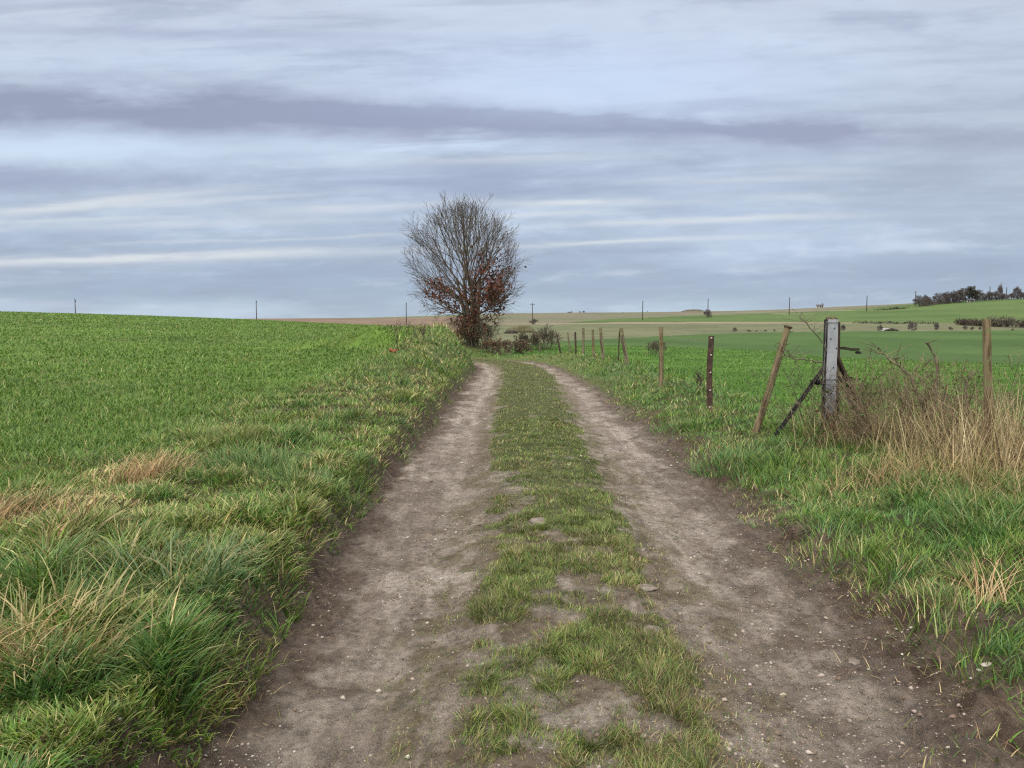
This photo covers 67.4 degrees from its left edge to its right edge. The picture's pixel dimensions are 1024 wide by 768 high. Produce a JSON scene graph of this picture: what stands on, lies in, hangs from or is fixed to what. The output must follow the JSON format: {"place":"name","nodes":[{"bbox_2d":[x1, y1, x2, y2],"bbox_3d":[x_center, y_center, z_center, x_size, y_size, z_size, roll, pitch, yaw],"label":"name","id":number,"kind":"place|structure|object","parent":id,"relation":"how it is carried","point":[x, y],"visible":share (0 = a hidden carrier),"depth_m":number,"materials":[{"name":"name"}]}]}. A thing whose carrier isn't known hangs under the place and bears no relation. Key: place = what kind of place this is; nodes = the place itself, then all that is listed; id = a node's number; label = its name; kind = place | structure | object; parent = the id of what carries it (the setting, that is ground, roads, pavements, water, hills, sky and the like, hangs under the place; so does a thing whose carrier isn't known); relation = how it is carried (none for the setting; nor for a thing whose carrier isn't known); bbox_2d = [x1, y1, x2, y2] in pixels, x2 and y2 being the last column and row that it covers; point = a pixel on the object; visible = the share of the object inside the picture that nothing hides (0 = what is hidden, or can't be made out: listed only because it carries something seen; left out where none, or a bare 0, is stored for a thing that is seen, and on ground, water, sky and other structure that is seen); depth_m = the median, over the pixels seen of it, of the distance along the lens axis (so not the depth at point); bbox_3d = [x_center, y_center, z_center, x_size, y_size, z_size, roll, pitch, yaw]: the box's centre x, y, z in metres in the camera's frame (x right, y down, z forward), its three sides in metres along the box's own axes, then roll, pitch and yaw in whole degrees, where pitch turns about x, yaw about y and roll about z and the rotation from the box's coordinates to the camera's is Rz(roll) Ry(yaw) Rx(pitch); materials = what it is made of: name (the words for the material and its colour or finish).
{"place":"outdoors","nodes":[
{"label":"outdoors","id":0,"kind":"place"},
{"bbox_2d":[0,312,413,491],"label":"crop field","id":1,"kind":"structure","parent":0,"point":[355,343],"depth_m":23.02,"materials":[{"name":"green plant"}]},
{"bbox_2d":[0,311,459,497],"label":"winter wheat","id":2,"kind":"object","parent":1,"relation":"on","point":[12,441],"visible":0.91,"depth_m":16.76,"materials":[{"name":"green plant"}]},
{"bbox_2d":[0,321,1023,767],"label":"verge","id":3,"kind":"structure","parent":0,"point":[978,704],"depth_m":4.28,"materials":[{"name":"green plant"}]},
{"bbox_2d":[0,463,130,535],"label":"straw patch","id":4,"kind":"object","parent":3,"relation":"on","point":[5,511],"visible":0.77,"depth_m":5.01,"materials":[{"name":"beige plant"}]},
{"bbox_2d":[0,588,138,691],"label":"straw patch","id":5,"kind":"object","parent":3,"relation":"on","point":[23,634],"visible":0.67,"depth_m":2.99,"materials":[{"name":"plant"}]},
{"bbox_2d":[0,541,194,685],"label":"grass tussock","id":6,"kind":"object","parent":3,"relation":"on","point":[23,605],"depth_m":3.29,"materials":[{"name":"green plant"}]},
{"bbox_2d":[73,440,210,487],"bbox_3d":[-2.919,0.660,6.290,1.356,0.379,1.031,4,6,39],"label":"straw patch","id":7,"kind":"object","parent":3,"relation":"on","point":[153,469],"visible":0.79,"depth_m":6.24,"materials":[{"name":"beige plant"}]},
{"bbox_2d":[55,516,284,605],"bbox_3d":[-1.753,0.918,3.913,1.161,0.350,1.142,0,5,0],"label":"grass tussock","id":8,"kind":"object","parent":3,"relation":"on","point":[214,569],"depth_m":4.00,"materials":[{"name":"green plant"}]},
{"bbox_2d":[183,411,278,449],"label":"grass tussock","id":9,"kind":"object","parent":3,"relation":"on","point":[208,437],"depth_m":7.97,"materials":[{"name":"green plant"}]},
{"bbox_2d":[183,432,316,477],"bbox_3d":[-2.377,0.646,6.899,1.242,0.371,1.355,0,5,0],"label":"grass tussock","id":10,"kind":"object","parent":3,"relation":"on","point":[265,457],"depth_m":7.00,"materials":[{"name":"green plant"}]},
{"bbox_2d":[238,454,372,517],"bbox_3d":[-1.660,0.862,6.399,1.131,0.574,1.071,3,6,33],"label":"grass tussock","id":11,"kind":"object","parent":3,"relation":"on","point":[290,479],"depth_m":6.39,"materials":[{"name":"green plant"}]},
{"bbox_2d":[383,319,420,351],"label":"dead weed","id":12,"kind":"object","parent":3,"relation":"on","point":[396,338],"visible":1,"depth_m":19.75,"materials":[{"name":"brown plant"}]},
{"bbox_2d":[406,322,426,342],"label":"dead weed","id":13,"kind":"object","parent":3,"relation":"on","point":[423,330],"visible":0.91,"depth_m":21.40,"materials":[{"name":"brown plant"}]},
{"bbox_2d":[423,322,480,363],"bbox_3d":[-2.138,-1.507,28.106,2.838,1.749,3.453,2,5,27],"label":"straw patch","id":14,"kind":"object","parent":3,"relation":"on","point":[450,330],"visible":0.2,"depth_m":27.22,"materials":[{"name":"plant"}]},
{"bbox_2d":[399,189,530,344],"bbox_3d":[-2.229,-5.378,36.642,6.532,7.675,6.495,0,5,0],"label":"bare tree","id":15,"kind":"object","parent":3,"relation":"on","point":[491,296],"visible":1,"depth_m":36.06,"materials":[{"name":"brown plant"}]},
{"bbox_2d":[448,315,488,346],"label":"thicket","id":16,"kind":"object","parent":3,"relation":"on","point":[463,330],"visible":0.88,"depth_m":35.81,"materials":[{"name":"brown plant"}]},
{"bbox_2d":[465,317,503,348],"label":"thicket","id":17,"kind":"object","parent":3,"relation":"on","point":[490,331],"visible":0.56,"depth_m":36.44,"materials":[{"name":"brown plant"}]},
{"bbox_2d":[479,337,513,354],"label":"bramble hedge","id":18,"kind":"object","parent":3,"relation":"on","point":[494,344],"visible":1,"depth_m":35.34,"materials":[{"name":"brown plant"}]},
{"bbox_2d":[499,339,531,353],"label":"bramble hedge","id":19,"kind":"object","parent":3,"relation":"on","point":[519,345],"visible":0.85,"depth_m":37.69,"materials":[{"name":"brown plant"}]},
{"bbox_2d":[556,334,560,352],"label":"fence post","id":20,"kind":"object","parent":3,"relation":"on","point":[558,343],"visible":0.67,"depth_m":30.97,"materials":[{"name":"brown wood"}]},
{"bbox_2d":[574,332,576,353],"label":"fence post","id":21,"kind":"object","parent":3,"relation":"on","point":[575,342],"visible":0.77,"depth_m":29.47,"materials":[{"name":"brown wood"}]},
{"bbox_2d":[582,328,584,354],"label":"fence post","id":22,"kind":"object","parent":3,"relation":"on","point":[583,342],"visible":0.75,"depth_m":28.97,"materials":[{"name":"brown wood"}]},
{"bbox_2d":[591,329,594,356],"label":"fence post","id":23,"kind":"object","parent":3,"relation":"on","point":[593,346],"visible":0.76,"depth_m":27.46,"materials":[{"name":"brown wood"}]},
{"bbox_2d":[599,328,604,358],"bbox_3d":[3.056,-1.232,26.005,0.116,1.362,0.110,-5,0,39],"label":"fence post","id":24,"kind":"object","parent":3,"relation":"on","point":[601,343],"visible":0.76,"depth_m":25.96,"materials":[{"name":"brown wood"}]},
{"bbox_2d":[618,332,619,360],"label":"fence post","id":25,"kind":"object","parent":3,"relation":"on","point":[618,345],"visible":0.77,"depth_m":24.48,"materials":[{"name":"brown wood"}]},
{"bbox_2d":[619,328,628,364],"bbox_3d":[3.379,-0.988,23.004,0.124,1.390,0.132,-10,0,26],"label":"fence post","id":26,"kind":"object","parent":3,"relation":"on","point":[625,354],"visible":0.76,"depth_m":22.95,"materials":[{"name":"brown wood"}]},
{"bbox_2d":[659,327,663,387],"bbox_3d":[3.110,-0.422,16.006,0.097,1.534,0.096,0,0,0],"label":"fence post","id":27,"kind":"object","parent":3,"relation":"on","point":[661,361],"visible":0.77,"depth_m":15.97,"materials":[{"name":"brown wood"}]},
{"bbox_2d":[644,410,717,434],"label":"grass tussock","id":28,"kind":"object","parent":3,"relation":"on","point":[672,422],"depth_m":10.94,"materials":[{"name":"green plant"}]},
{"bbox_2d":[679,368,704,389],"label":"dead weed","id":29,"kind":"object","parent":3,"relation":"on","point":[700,377],"visible":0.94,"depth_m":14.47,"materials":[{"name":"brown plant"}]},
{"bbox_2d":[706,336,713,411],"bbox_3d":[3.089,-0.028,11.993,0.106,1.446,0.114,2,0,18],"label":"steel post","id":30,"kind":"object","parent":3,"relation":"on","point":[709,389],"visible":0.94,"depth_m":11.97,"materials":[{"name":"brown metal"}]},
{"bbox_2d":[679,432,799,480],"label":"grass tussock","id":31,"kind":"object","parent":3,"relation":"on","point":[718,459],"depth_m":8.13,"materials":[{"name":"green plant"}]},
{"bbox_2d":[752,325,794,432],"bbox_3d":[3.179,0.053,9.508,0.215,1.638,0.210,17,0,-15],"label":"fence post","id":32,"kind":"object","parent":3,"relation":"on","point":[772,378],"visible":0.92,"depth_m":9.47,"materials":[{"name":"brown wood"}]},
{"bbox_2d":[772,367,821,437],"bbox_3d":[3.364,0.253,9.069,0.058,1.057,0.058,34,11,8],"label":"brace strut","id":33,"kind":"object","parent":3,"relation":"on","point":[784,423],"visible":0.6,"depth_m":9.06,"materials":[{"name":"brown wood"}]},
{"bbox_2d":[810,378,821,384],"bbox_3d":[3.567,-0.025,8.950,0.190,0.077,0.075,0,5,0],"label":"insulator","id":34,"kind":"object","parent":33,"relation":"hanging from","point":[818,382],"visible":0.73,"depth_m":8.93,"materials":[{"name":"black plastic"}]},
{"bbox_2d":[821,316,839,433],"bbox_3d":[3.649,0.050,8.856,0.174,1.650,0.129,0,5,6],"label":"gate post","id":35,"kind":"object","parent":3,"relation":"on","point":[830,339],"visible":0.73,"depth_m":8.79,"materials":[{"name":"grey concrete"}]},
{"bbox_2d":[781,307,829,350],"bbox_3d":[3.390,-0.624,8.737,0.395,0.500,0.523,-2,5,-21],"label":"bare sapling","id":36,"kind":"object","parent":35,"relation":"attached to","point":[810,324],"visible":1,"depth_m":8.74,"materials":[{"name":"brown wood"}]},
{"bbox_2d":[834,322,839,430],"bbox_3d":[3.830,0.067,9.065,0.066,1.602,0.063,1,0,8],"label":"fence post","id":37,"kind":"object","parent":3,"relation":"on","point":[838,350],"visible":0.23,"depth_m":9.04,"materials":[{"name":"wood"}]},
{"bbox_2d":[840,347,859,350],"bbox_3d":[4.015,-0.421,9.175,0.428,0.043,0.048,1,4,-35],"label":"broken rail","id":38,"kind":"object","parent":37,"relation":"attached to","point":[851,349],"visible":0.76,"depth_m":9.18,"materials":[{"name":"brown wood"}]},
{"bbox_2d":[837,353,871,432],"bbox_3d":[4.134,0.171,9.269,0.055,1.377,0.108,-44,24,-21],"label":"brace plank","id":39,"kind":"object","parent":37,"relation":"attached to","point":[843,372],"visible":0.18,"depth_m":9.07,"materials":[{"name":"brown wood"}]},
{"bbox_2d":[736,436,1023,529],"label":"dry grass mat","id":40,"kind":"object","parent":3,"relation":"on","point":[970,471],"visible":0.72,"depth_m":6.25,"materials":[{"name":"beige plant"}]},
{"bbox_2d":[907,483,1023,544],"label":"grass tussock","id":41,"kind":"object","parent":3,"relation":"on","point":[964,513],"depth_m":5.03,"materials":[{"name":"green plant"}]},
{"bbox_2d":[941,545,1023,608],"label":"straw patch","id":42,"kind":"object","parent":3,"relation":"on","point":[991,593],"visible":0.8,"depth_m":3.93,"materials":[{"name":"beige plant"}]},
{"bbox_2d":[0,0,1023,318],"label":"sky","id":43,"kind":"structure","parent":0,"point":[179,158],"materials":[{"name":"grey"}]},
{"bbox_2d":[72,359,973,767],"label":"dirt track","id":44,"kind":"structure","parent":0,"point":[319,659],"depth_m":4.06,"materials":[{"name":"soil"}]},
{"bbox_2d":[529,517,548,524],"bbox_3d":[0.220,1.071,5.945,0.174,0.059,0.224,-2,5,-24],"label":"stone","id":45,"kind":"object","parent":44,"relation":"on","point":[538,519],"visible":0.48,"depth_m":5.91,"materials":[{"name":"beige stone"}]},
{"bbox_2d":[636,584,658,591],"bbox_3d":[0.790,1.208,4.544,0.121,0.029,0.116,5,7,44],"label":"stone","id":46,"kind":"object","parent":44,"relation":"on","point":[648,587],"visible":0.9,"depth_m":4.53,"materials":[{"name":"beige stone"}]},
{"bbox_2d":[642,625,659,632],"bbox_3d":[0.704,1.248,3.897,0.102,0.040,0.110,4,6,41],"label":"stone","id":47,"kind":"object","parent":44,"relation":"on","point":[651,626],"visible":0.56,"depth_m":3.88,"materials":[{"name":"beige stone"}]},
{"bbox_2d":[847,657,859,664],"bbox_3d":[1.659,1.355,3.723,0.074,0.036,0.090,-1,5,-16],"label":"stone","id":48,"kind":"object","parent":44,"relation":"on","point":[854,661],"visible":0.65,"depth_m":3.72,"materials":[{"name":"beige stone"}]},
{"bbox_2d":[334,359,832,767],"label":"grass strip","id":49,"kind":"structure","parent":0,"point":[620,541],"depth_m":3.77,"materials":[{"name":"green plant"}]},
{"bbox_2d":[250,299,1023,365],"bbox_3d":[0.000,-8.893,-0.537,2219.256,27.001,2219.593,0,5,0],"label":"hills","id":50,"kind":"structure","parent":0,"point":[960,343],"depth_m":260.69,"materials":[{"name":"green plant"}]},
{"bbox_2d":[504,330,517,333],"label":"earth mound","id":51,"kind":"object","parent":50,"relation":"on","point":[510,332],"visible":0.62,"depth_m":203.76,"materials":[{"name":"brown soil"}]},
{"bbox_2d":[506,325,535,332],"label":"earth mound","id":52,"kind":"object","parent":50,"relation":"on","point":[523,328],"visible":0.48,"depth_m":213.07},
{"bbox_2d":[681,309,703,311],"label":"knoll","id":53,"kind":"structure","parent":50,"relation":"on","point":[692,310],"depth_m":687.12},
{"bbox_2d":[703,309,711,316],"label":"field shrub","id":54,"kind":"object","parent":50,"relation":"on","point":[708,313],"visible":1,"depth_m":401.71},
{"bbox_2d":[816,303,823,307],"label":"farmhouse","id":55,"kind":"object","parent":50,"relation":"on","point":[819,305],"visible":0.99,"depth_m":598.53,"materials":[{"name":"stone"}]},
{"bbox_2d":[884,328,898,330],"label":"silage heap","id":56,"kind":"object","parent":50,"relation":"on","point":[891,329],"visible":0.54,"depth_m":225.10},
{"bbox_2d":[877,307,908,309],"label":"hedge","id":57,"kind":"object","parent":50,"relation":"on","point":[893,308],"visible":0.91,"depth_m":474.65,"materials":[{"name":"green plant"}]},
{"bbox_2d":[853,320,936,323],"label":"hedge","id":58,"kind":"object","parent":50,"relation":"on","point":[890,322],"visible":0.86,"depth_m":302.15,"materials":[{"name":"green plant"}]},
{"bbox_2d":[907,322,917,329],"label":"field shrub","id":59,"kind":"object","parent":50,"relation":"on","point":[911,325],"visible":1,"depth_m":227.55,"materials":[{"name":"plant"}]},
{"bbox_2d":[913,295,925,305],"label":"tree","id":60,"kind":"object","parent":50,"relation":"on","point":[917,300],"visible":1,"depth_m":499.11,"materials":[{"name":"grey plant"}]},
{"bbox_2d":[925,297,934,305],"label":"tree","id":61,"kind":"object","parent":50,"relation":"on","point":[929,301],"visible":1,"depth_m":496.36,"materials":[{"name":"plant"}]},
{"bbox_2d":[933,322,938,329],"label":"field shrub","id":62,"kind":"object","parent":50,"relation":"on","point":[936,326],"visible":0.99,"depth_m":229.64,"materials":[{"name":"plant"}]},
{"bbox_2d":[932,292,944,302],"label":"tree","id":63,"kind":"object","parent":50,"relation":"on","point":[937,296],"visible":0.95,"depth_m":519.18,"materials":[{"name":"plant"}]},
{"bbox_2d":[915,298,966,305],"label":"wood edge","id":64,"kind":"object","parent":50,"relation":"on","point":[938,302],"visible":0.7,"depth_m":518.61,"materials":[{"name":"green plant"}]},
{"bbox_2d":[941,291,951,302],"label":"tree","id":65,"kind":"object","parent":50,"relation":"on","point":[945,296],"visible":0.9,"depth_m":523.44,"materials":[{"name":"grey plant"}]},
{"bbox_2d":[947,290,958,302],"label":"tree","id":66,"kind":"object","parent":50,"relation":"on","point":[954,295],"visible":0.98,"depth_m":523.29,"materials":[{"name":"grey plant"}]},
{"bbox_2d":[956,290,965,302],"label":"tree","id":67,"kind":"object","parent":50,"relation":"on","point":[961,295],"visible":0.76,"depth_m":526.60,"materials":[{"name":"grey plant"}]},
{"bbox_2d":[957,286,980,300],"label":"tree","id":68,"kind":"object","parent":50,"relation":"on","point":[970,291],"visible":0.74,"depth_m":531.57,"materials":[{"name":"green plant"}]},
{"bbox_2d":[945,317,1023,327],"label":"dark hedge","id":69,"kind":"object","parent":50,"relation":"on","point":[967,322],"visible":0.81,"depth_m":261.51,"materials":[{"name":"green plant"}]},
{"bbox_2d":[984,291,994,299],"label":"tree","id":70,"kind":"object","parent":50,"relation":"on","point":[989,293],"visible":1,"depth_m":538.63,"materials":[{"name":"plant"}]},
{"bbox_2d":[992,291,999,299],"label":"tree","id":71,"kind":"object","parent":50,"relation":"on","point":[997,294],"visible":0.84,"depth_m":543.90,"materials":[{"name":"plant"}]},
{"bbox_2d":[974,294,1023,300],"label":"wood edge","id":72,"kind":"object","parent":50,"relation":"on","point":[981,298],"visible":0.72,"depth_m":543.37,"materials":[{"name":"green plant"}]},
{"bbox_2d":[997,284,1002,299],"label":"tree","id":73,"kind":"object","parent":50,"relation":"on","point":[1000,288],"visible":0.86,"depth_m":546.99,"materials":[{"name":"grey plant"}]},
{"bbox_2d":[983,315,1023,322],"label":"russet hedge","id":74,"kind":"object","parent":50,"relation":"on","point":[1003,318],"visible":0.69,"depth_m":299.27,"materials":[{"name":"brown plant"}]},
{"bbox_2d":[1006,292,1015,298],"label":"tree","id":75,"kind":"object","parent":50,"relation":"on","point":[1011,296],"visible":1,"depth_m":537.50,"materials":[{"name":"grey plant"}]},
{"bbox_2d":[1013,286,1022,297],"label":"tree","id":76,"kind":"object","parent":50,"relation":"on","point":[1017,289],"visible":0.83,"depth_m":544.19,"materials":[{"name":"grey plant"}]},
{"bbox_2d":[513,345,1023,497],"bbox_3d":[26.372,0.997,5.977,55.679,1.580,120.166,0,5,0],"label":"pasture","id":77,"kind":"structure","parent":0,"point":[755,368],"depth_m":24.32,"materials":[{"name":"green plant"}]},
{"bbox_2d":[513,330,543,349],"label":"roadside shrub","id":78,"kind":"object","parent":77,"relation":"on","point":[524,336],"visible":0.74,"depth_m":41.89,"materials":[{"name":"brown plant"}]},
{"bbox_2d":[528,323,562,348],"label":"roadside shrub","id":79,"kind":"object","parent":77,"relation":"on","point":[550,335],"visible":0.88,"depth_m":42.20,"materials":[{"name":"brown plant"}]},
{"bbox_2d":[645,340,669,353],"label":"lone bush","id":80,"kind":"object","parent":77,"relation":"on","point":[654,345],"visible":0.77,"depth_m":35.91,"materials":[{"name":"green plant"}]},
{"bbox_2d":[746,356,897,451],"bbox_3d":[3.332,0.307,8.467,1.318,1.303,1.939,0,5,0],"label":"bramble","id":81,"kind":"object","parent":77,"relation":"on","point":[825,399],"visible":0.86,"depth_m":8.68,"materials":[{"name":"brown plant"}]},
{"bbox_2d":[779,343,822,362],"bbox_3d":[3.225,-0.352,8.656,0.464,0.237,0.406,3,6,34],"label":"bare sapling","id":82,"kind":"object","parent":81,"relation":"on","point":[791,355],"visible":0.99,"depth_m":8.70,"materials":[{"name":"brown wood"}]},
{"bbox_2d":[836,366,856,416],"bbox_3d":[4.009,0.238,9.079,0.037,1.084,0.044,-34,17,-18],"label":"brace pole","id":83,"kind":"object","parent":77,"relation":"on","point":[842,380],"visible":0.14,"depth_m":8.97,"materials":[{"name":"brown wood"}]},
{"bbox_2d":[754,397,948,451],"bbox_3d":[3.791,0.452,8.403,2.236,0.713,1.533,1,5,15],"label":"dry weed clump","id":84,"kind":"object","parent":77,"relation":"on","point":[836,434],"visible":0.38,"depth_m":8.33,"materials":[{"name":"brown plant"}]},
{"bbox_2d":[776,364,932,448],"bbox_3d":[3.860,0.333,8.756,1.870,1.242,1.832,0,5,0],"label":"bramble","id":85,"kind":"object","parent":77,"relation":"on","point":[836,408],"visible":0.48,"depth_m":8.56,"materials":[{"name":"brown plant"}]},
{"bbox_2d":[785,345,980,444],"bbox_3d":[4.003,0.199,8.261,1.959,1.231,1.820,0,5,0],"label":"bramble","id":86,"kind":"object","parent":77,"relation":"on","point":[900,401],"visible":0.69,"depth_m":8.10,"materials":[{"name":"brown plant"}]},
{"bbox_2d":[925,338,939,408],"bbox_3d":[4.708,-0.113,8.604,0.159,0.804,0.142,4,6,42],"label":"bent stick","id":87,"kind":"object","parent":86,"relation":"attached to","point":[930,348],"visible":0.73,"depth_m":8.59,"materials":[{"name":"brown wood"}]},
{"bbox_2d":[791,381,1022,463],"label":"dry weed clump","id":88,"kind":"object","parent":77,"relation":"on","point":[916,434],"visible":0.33,"depth_m":7.57,"materials":[{"name":"beige plant"}]},
{"bbox_2d":[823,376,1023,481],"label":"dry weed clump","id":89,"kind":"object","parent":77,"relation":"on","point":[1015,444],"visible":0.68,"depth_m":6.53,"materials":[{"name":"beige plant"}]},
{"bbox_2d":[831,350,1023,458],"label":"bramble","id":90,"kind":"object","parent":77,"relation":"on","point":[935,395],"visible":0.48,"depth_m":7.55,"materials":[{"name":"brown plant"}]},
{"bbox_2d":[856,340,929,425],"bbox_3d":[3.970,0.001,7.962,0.746,0.927,0.280,2,5,19],"label":"dead branch","id":91,"kind":"object","parent":90,"relation":"attached to","point":[898,365],"visible":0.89,"depth_m":7.95,"materials":[{"name":"brown wood"}]},
{"bbox_2d":[904,364,994,450],"bbox_3d":[4.514,0.331,7.920,0.781,1.069,1.381,4,6,37],"label":"dock seedhead","id":92,"kind":"object","parent":77,"relation":"on","point":[949,397],"visible":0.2,"depth_m":7.99,"materials":[{"name":"brown plant"}]},
{"bbox_2d":[962,363,980,421],"bbox_3d":[5.006,0.107,8.448,0.254,0.687,0.162,-2,5,-26],"label":"forked stick","id":93,"kind":"object","parent":92,"relation":"attached to","point":[966,390],"visible":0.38,"depth_m":8.40,"materials":[{"name":"wood"}]},
{"bbox_2d":[914,358,1023,455],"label":"bramble","id":94,"kind":"object","parent":77,"relation":"on","point":[957,406],"visible":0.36,"depth_m":7.21,"materials":[{"name":"brown plant"}]},
{"bbox_2d":[982,319,993,459],"bbox_3d":[4.157,0.228,6.700,0.077,1.592,0.075,-1,0,-11],"label":"fence post","id":95,"kind":"object","parent":77,"relation":"on","point":[987,355],"visible":0.57,"depth_m":6.67,"materials":[{"name":"brown wood"}]}
]}

